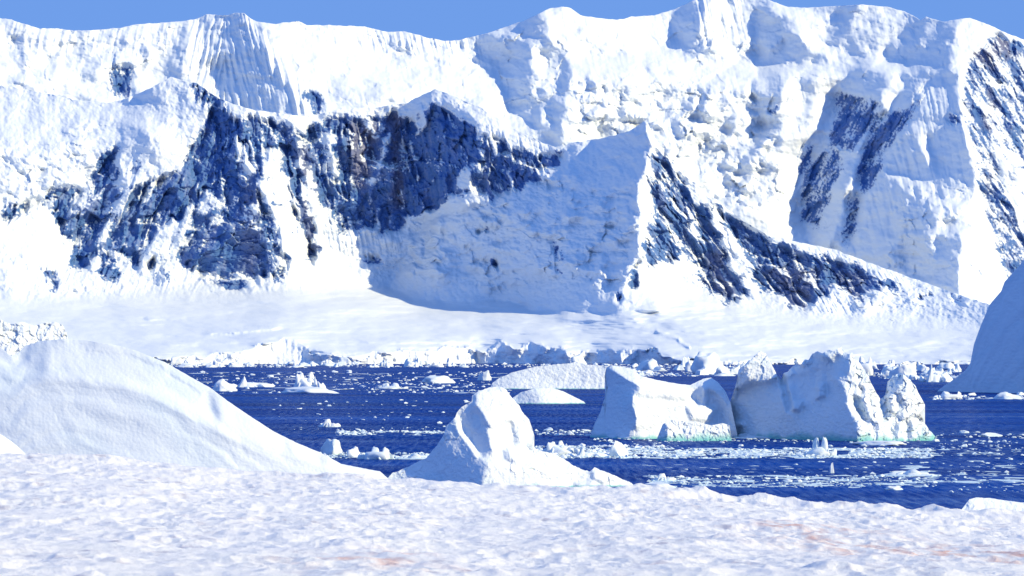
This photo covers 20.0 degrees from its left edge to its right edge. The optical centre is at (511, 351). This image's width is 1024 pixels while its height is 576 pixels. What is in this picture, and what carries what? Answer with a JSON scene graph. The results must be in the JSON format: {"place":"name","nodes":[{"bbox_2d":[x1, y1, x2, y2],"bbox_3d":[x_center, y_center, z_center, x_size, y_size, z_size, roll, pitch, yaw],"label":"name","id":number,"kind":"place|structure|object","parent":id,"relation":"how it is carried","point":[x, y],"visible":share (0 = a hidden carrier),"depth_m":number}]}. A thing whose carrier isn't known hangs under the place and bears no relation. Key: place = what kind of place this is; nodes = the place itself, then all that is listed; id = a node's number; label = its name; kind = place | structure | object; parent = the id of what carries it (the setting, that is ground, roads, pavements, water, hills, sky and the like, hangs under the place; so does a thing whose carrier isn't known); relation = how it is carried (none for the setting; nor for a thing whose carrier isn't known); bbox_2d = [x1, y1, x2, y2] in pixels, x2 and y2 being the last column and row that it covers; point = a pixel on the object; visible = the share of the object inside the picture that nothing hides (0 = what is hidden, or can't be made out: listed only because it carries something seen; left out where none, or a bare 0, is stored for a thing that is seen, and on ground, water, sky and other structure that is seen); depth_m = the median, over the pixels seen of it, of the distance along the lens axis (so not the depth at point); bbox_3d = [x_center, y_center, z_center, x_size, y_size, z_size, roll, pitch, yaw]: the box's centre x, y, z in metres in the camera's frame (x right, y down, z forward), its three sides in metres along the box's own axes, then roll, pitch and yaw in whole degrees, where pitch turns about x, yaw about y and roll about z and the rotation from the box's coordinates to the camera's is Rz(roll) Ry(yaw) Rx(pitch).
{"place":"outdoors","nodes":[
{"label":"outdoors","id":0,"kind":"place"},
{"bbox_2d":[0,284,979,364],"bbox_3d":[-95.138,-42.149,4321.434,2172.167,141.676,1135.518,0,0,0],"label":"glacier","id":1,"kind":"object","parent":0,"point":[364,324],"visible":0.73,"depth_m":4387.66},
{"bbox_2d":[0,77,988,327],"bbox_3d":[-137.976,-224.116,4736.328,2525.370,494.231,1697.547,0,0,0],"label":"mountain ridge","id":2,"kind":"structure","parent":0,"point":[171,186],"depth_m":4839.40},
{"bbox_2d":[0,0,1023,304],"bbox_3d":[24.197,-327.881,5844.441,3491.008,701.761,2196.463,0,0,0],"label":"mountain range","id":3,"kind":"structure","parent":0,"point":[888,138],"depth_m":5317.38},
{"bbox_2d":[0,453,1023,575],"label":"snow ground","id":4,"kind":"structure","parent":0,"point":[87,515],"depth_m":58.00},
{"bbox_2d":[0,434,24,453],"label":"snow drift","id":5,"kind":"object","parent":4,"relation":"on","point":[7,445],"visible":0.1,"depth_m":111.31},
{"bbox_2d":[0,339,387,479],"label":"snow mound","id":6,"kind":"object","parent":4,"relation":"on","point":[68,396],"visible":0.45,"depth_m":304.70},
{"bbox_2d":[0,0,1023,40],"label":"sky","id":7,"kind":"structure","parent":0,"point":[444,20]},
{"bbox_2d":[169,364,1023,509],"bbox_3d":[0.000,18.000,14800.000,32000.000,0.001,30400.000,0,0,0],"label":"sea water","id":8,"kind":"structure","parent":0,"point":[945,418],"depth_m":652.24},
{"bbox_2d":[0,320,67,355],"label":"iceberg","id":9,"kind":"object","parent":8,"relation":"on","point":[15,338],"visible":0.48,"depth_m":2973.23},
{"bbox_2d":[170,356,182,363],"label":"ice block","id":10,"kind":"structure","parent":8,"relation":"on","point":[176,360],"depth_m":4058.54},
{"bbox_2d":[178,363,192,366],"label":"ice block","id":11,"kind":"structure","parent":8,"relation":"on","point":[186,365],"depth_m":3320.64},
{"bbox_2d":[184,358,196,364],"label":"ice block","id":12,"kind":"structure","parent":8,"relation":"on","point":[190,361],"depth_m":3777.15},
{"bbox_2d":[212,360,218,366],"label":"ice block","id":13,"kind":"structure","parent":8,"relation":"on","point":[215,363],"depth_m":3313.70},
{"bbox_2d":[213,379,236,390],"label":"ice floe","id":14,"kind":"object","parent":8,"relation":"on","point":[222,385],"visible":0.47,"depth_m":1314.44},
{"bbox_2d":[222,357,227,364],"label":"ice block","id":15,"kind":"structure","parent":8,"relation":"on","point":[225,361],"depth_m":3963.26},
{"bbox_2d":[228,362,241,366],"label":"ice block","id":16,"kind":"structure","parent":8,"relation":"on","point":[234,364],"depth_m":3336.73},
{"bbox_2d":[237,358,248,363],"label":"ice block","id":17,"kind":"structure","parent":8,"relation":"on","point":[241,360],"depth_m":4125.18},
{"bbox_2d":[233,376,274,386],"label":"ice floe","id":18,"kind":"object","parent":8,"relation":"on","point":[244,383],"visible":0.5,"depth_m":1461.76},
{"bbox_2d":[289,362,303,367],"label":"ice block","id":19,"kind":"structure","parent":8,"relation":"on","point":[295,365],"depth_m":3178.14},
{"bbox_2d":[281,372,337,393],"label":"ice floe","id":20,"kind":"object","parent":8,"relation":"on","point":[310,384],"visible":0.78,"depth_m":1311.82},
{"bbox_2d":[321,363,333,365],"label":"ice block","id":21,"kind":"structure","parent":8,"relation":"on","point":[327,364],"depth_m":3559.62},
{"bbox_2d":[318,419,340,426],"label":"ice floe","id":22,"kind":"object","parent":8,"relation":"on","point":[327,423],"visible":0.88,"depth_m":691.73},
{"bbox_2d":[320,439,342,454],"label":"ice block","id":23,"kind":"object","parent":8,"relation":"on","point":[330,447],"depth_m":505.45},
{"bbox_2d":[339,357,350,363],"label":"ice block","id":24,"kind":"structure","parent":8,"relation":"on","point":[346,360],"depth_m":4118.70},
{"bbox_2d":[347,446,359,457],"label":"ice block","id":25,"kind":"object","parent":8,"relation":"on","point":[353,452],"depth_m":491.45},
{"bbox_2d":[348,361,361,363],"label":"ice block","id":26,"kind":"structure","parent":8,"relation":"on","point":[355,362],"depth_m":4089.38},
{"bbox_2d":[357,447,393,459],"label":"ice floe","id":27,"kind":"object","parent":8,"relation":"on","point":[375,453],"visible":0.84,"depth_m":484.12},
{"bbox_2d":[379,359,393,366],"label":"ice block","id":28,"kind":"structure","parent":8,"relation":"on","point":[382,364],"depth_m":3439.04},
{"bbox_2d":[377,383,407,388],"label":"ice floe","id":29,"kind":"object","parent":8,"relation":"on","point":[392,386],"visible":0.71,"depth_m":1395.67},
{"bbox_2d":[404,361,414,366],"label":"ice block","id":30,"kind":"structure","parent":8,"relation":"on","point":[409,363],"depth_m":3361.72},
{"bbox_2d":[395,453,426,459],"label":"ice floe","id":31,"kind":"object","parent":8,"relation":"on","point":[415,456],"visible":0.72,"depth_m":484.83},
{"bbox_2d":[412,357,428,364],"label":"ice block","id":32,"kind":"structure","parent":8,"relation":"on","point":[420,362],"depth_m":3920.09},
{"bbox_2d":[429,361,443,366],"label":"ice block","id":33,"kind":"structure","parent":8,"relation":"on","point":[436,364],"depth_m":3334.94},
{"bbox_2d":[422,375,455,382],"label":"ice floe","id":34,"kind":"object","parent":8,"relation":"on","point":[437,379],"visible":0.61,"depth_m":1643.94},
{"bbox_2d":[477,370,491,379],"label":"ice block","id":35,"kind":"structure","parent":8,"relation":"on","point":[485,375],"depth_m":1801.67},
{"bbox_2d":[388,387,632,486],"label":"iceberg","id":36,"kind":"object","parent":8,"relation":"on","point":[487,437],"visible":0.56,"depth_m":386.29},
{"bbox_2d":[513,388,585,403],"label":"iceberg","id":37,"kind":"object","parent":8,"relation":"on","point":[544,396],"visible":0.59,"depth_m":1000.07},
{"bbox_2d":[491,362,608,388],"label":"iceberg","id":38,"kind":"object","parent":8,"relation":"on","point":[575,375],"visible":0.67,"depth_m":1395.48},
{"bbox_2d":[542,441,579,454],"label":"ice floe","id":39,"kind":"object","parent":8,"relation":"on","point":[560,448],"visible":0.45,"depth_m":506.35},
{"bbox_2d":[571,353,586,363],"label":"ice block","id":40,"kind":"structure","parent":8,"relation":"on","point":[579,358],"depth_m":3996.92},
{"bbox_2d":[569,446,607,456],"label":"ice floe","id":41,"kind":"object","parent":8,"relation":"on","point":[582,452],"visible":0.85,"depth_m":494.93},
{"bbox_2d":[171,362,1023,490],"bbox_3d":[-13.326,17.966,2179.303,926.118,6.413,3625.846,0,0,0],"label":"brash ice","id":42,"kind":"structure","parent":8,"relation":"on","point":[653,450],"depth_m":509.43},
{"bbox_2d":[609,441,627,456],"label":"ice block","id":43,"kind":"object","parent":8,"relation":"on","point":[617,448],"depth_m":497.31},
{"bbox_2d":[636,358,657,370],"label":"iceberg","id":44,"kind":"object","parent":8,"relation":"on","point":[648,364],"visible":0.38,"depth_m":2705.85},
{"bbox_2d":[652,366,666,370],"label":"ice block","id":45,"kind":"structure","parent":8,"relation":"on","point":[657,368],"depth_m":2646.65},
{"bbox_2d":[646,482,675,487],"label":"ice floe","id":46,"kind":"object","parent":8,"relation":"on","point":[662,484],"visible":0.3,"depth_m":383.30},
{"bbox_2d":[651,473,675,480],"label":"ice floe","id":47,"kind":"object","parent":8,"relation":"on","point":[661,476],"visible":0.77,"depth_m":403.61},
{"bbox_2d":[590,366,737,440],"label":"iceberg","id":48,"kind":"object","parent":8,"relation":"on","point":[635,405],"visible":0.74,"depth_m":601.38},
{"bbox_2d":[674,365,683,369],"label":"ice block","id":49,"kind":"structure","parent":8,"relation":"on","point":[679,367],"depth_m":2784.96},
{"bbox_2d":[680,356,689,366],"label":"ice block","id":50,"kind":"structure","parent":8,"relation":"on","point":[684,360],"depth_m":3351.71},
{"bbox_2d":[685,360,692,370],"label":"ice block","id":51,"kind":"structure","parent":8,"relation":"on","point":[688,364],"depth_m":2614.26},
{"bbox_2d":[695,366,708,374],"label":"ice block","id":52,"kind":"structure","parent":8,"relation":"on","point":[703,371],"depth_m":2218.49},
{"bbox_2d":[690,351,723,373],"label":"iceberg","id":53,"kind":"object","parent":8,"relation":"on","point":[711,362],"visible":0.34,"depth_m":2303.15},
{"bbox_2d":[714,364,730,374],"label":"ice block","id":54,"kind":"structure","parent":8,"relation":"on","point":[721,369],"depth_m":2234.47},
{"bbox_2d":[714,373,734,375],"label":"ice block","id":55,"kind":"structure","parent":8,"relation":"on","point":[723,374],"depth_m":2121.79},
{"bbox_2d":[729,365,739,373],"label":"ice block","id":56,"kind":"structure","parent":8,"relation":"on","point":[734,370],"depth_m":2296.53},
{"bbox_2d":[735,433,770,438],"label":"ice floe","id":57,"kind":"object","parent":8,"relation":"on","point":[743,435],"visible":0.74,"depth_m":598.70},
{"bbox_2d":[806,437,836,455],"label":"ice block","id":58,"kind":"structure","parent":8,"relation":"on","point":[821,450],"depth_m":500.67},
{"bbox_2d":[830,463,833,472],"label":"ice block","id":59,"kind":"object","parent":8,"relation":"on","point":[831,468],"depth_m":429.03},
{"bbox_2d":[731,347,935,445],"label":"iceberg","id":60,"kind":"object","parent":8,"relation":"on","point":[829,395],"visible":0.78,"depth_m":589.94},
{"bbox_2d":[859,356,872,374],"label":"iceberg","id":61,"kind":"object","parent":8,"relation":"on","point":[867,367],"visible":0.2,"depth_m":2188.16},
{"bbox_2d":[866,361,876,368],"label":"ice block","id":62,"kind":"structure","parent":8,"relation":"on","point":[874,365],"depth_m":3027.18},
{"bbox_2d":[882,371,889,377],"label":"ice block","id":63,"kind":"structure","parent":8,"relation":"on","point":[885,374],"depth_m":1990.69},
{"bbox_2d":[883,360,897,366],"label":"ice block","id":64,"kind":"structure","parent":8,"relation":"on","point":[892,362],"depth_m":3277.69},
{"bbox_2d":[885,486,902,489],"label":"ice floe","id":65,"kind":"object","parent":8,"relation":"on","point":[893,488],"visible":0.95,"depth_m":376.74},
{"bbox_2d":[887,362,916,378],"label":"iceberg","id":66,"kind":"object","parent":8,"relation":"on","point":[908,369],"visible":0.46,"depth_m":1918.32},
{"bbox_2d":[883,469,937,476],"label":"ice floe","id":67,"kind":"object","parent":8,"relation":"on","point":[912,473],"visible":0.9,"depth_m":419.32},
{"bbox_2d":[908,375,916,379],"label":"ice block","id":68,"kind":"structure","parent":8,"relation":"on","point":[912,377],"depth_m":1839.41},
{"bbox_2d":[916,364,924,370],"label":"ice block","id":69,"kind":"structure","parent":8,"relation":"on","point":[919,367],"depth_m":2739.33},
{"bbox_2d":[921,366,928,370],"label":"ice block","id":70,"kind":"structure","parent":8,"relation":"on","point":[923,368],"depth_m":2662.63},
{"bbox_2d":[924,370,942,374],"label":"ice block","id":71,"kind":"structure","parent":8,"relation":"on","point":[938,372],"depth_m":2078.95},
{"bbox_2d":[919,363,952,381],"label":"iceberg","id":72,"kind":"object","parent":8,"relation":"on","point":[934,377],"visible":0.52,"depth_m":1705.03},
{"bbox_2d":[935,362,954,369],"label":"ice block","id":73,"kind":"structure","parent":8,"relation":"on","point":[946,366],"depth_m":2826.85},
{"bbox_2d":[933,391,962,398],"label":"ice floe","id":74,"kind":"object","parent":8,"relation":"on","point":[947,395],"visible":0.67,"depth_m":1094.81},
{"bbox_2d":[951,364,961,371],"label":"ice block","id":75,"kind":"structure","parent":8,"relation":"on","point":[957,368],"depth_m":2538.42},
{"bbox_2d":[937,260,1023,392],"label":"iceberg","id":76,"kind":"object","parent":8,"relation":"on","point":[996,364],"visible":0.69,"depth_m":1262.09},
{"bbox_2d":[980,432,1002,436],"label":"ice floe","id":77,"kind":"object","parent":8,"relation":"on","point":[990,434],"visible":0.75,"depth_m":613.64},
{"bbox_2d":[962,497,1023,510],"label":"ice floe","id":78,"kind":"object","parent":8,"relation":"on","point":[977,503],"visible":0.43,"depth_m":319.45},
{"bbox_2d":[993,392,1021,398],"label":"ice floe","id":79,"kind":"object","parent":8,"relation":"on","point":[1004,395],"visible":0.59,"depth_m":1095.87}
]}

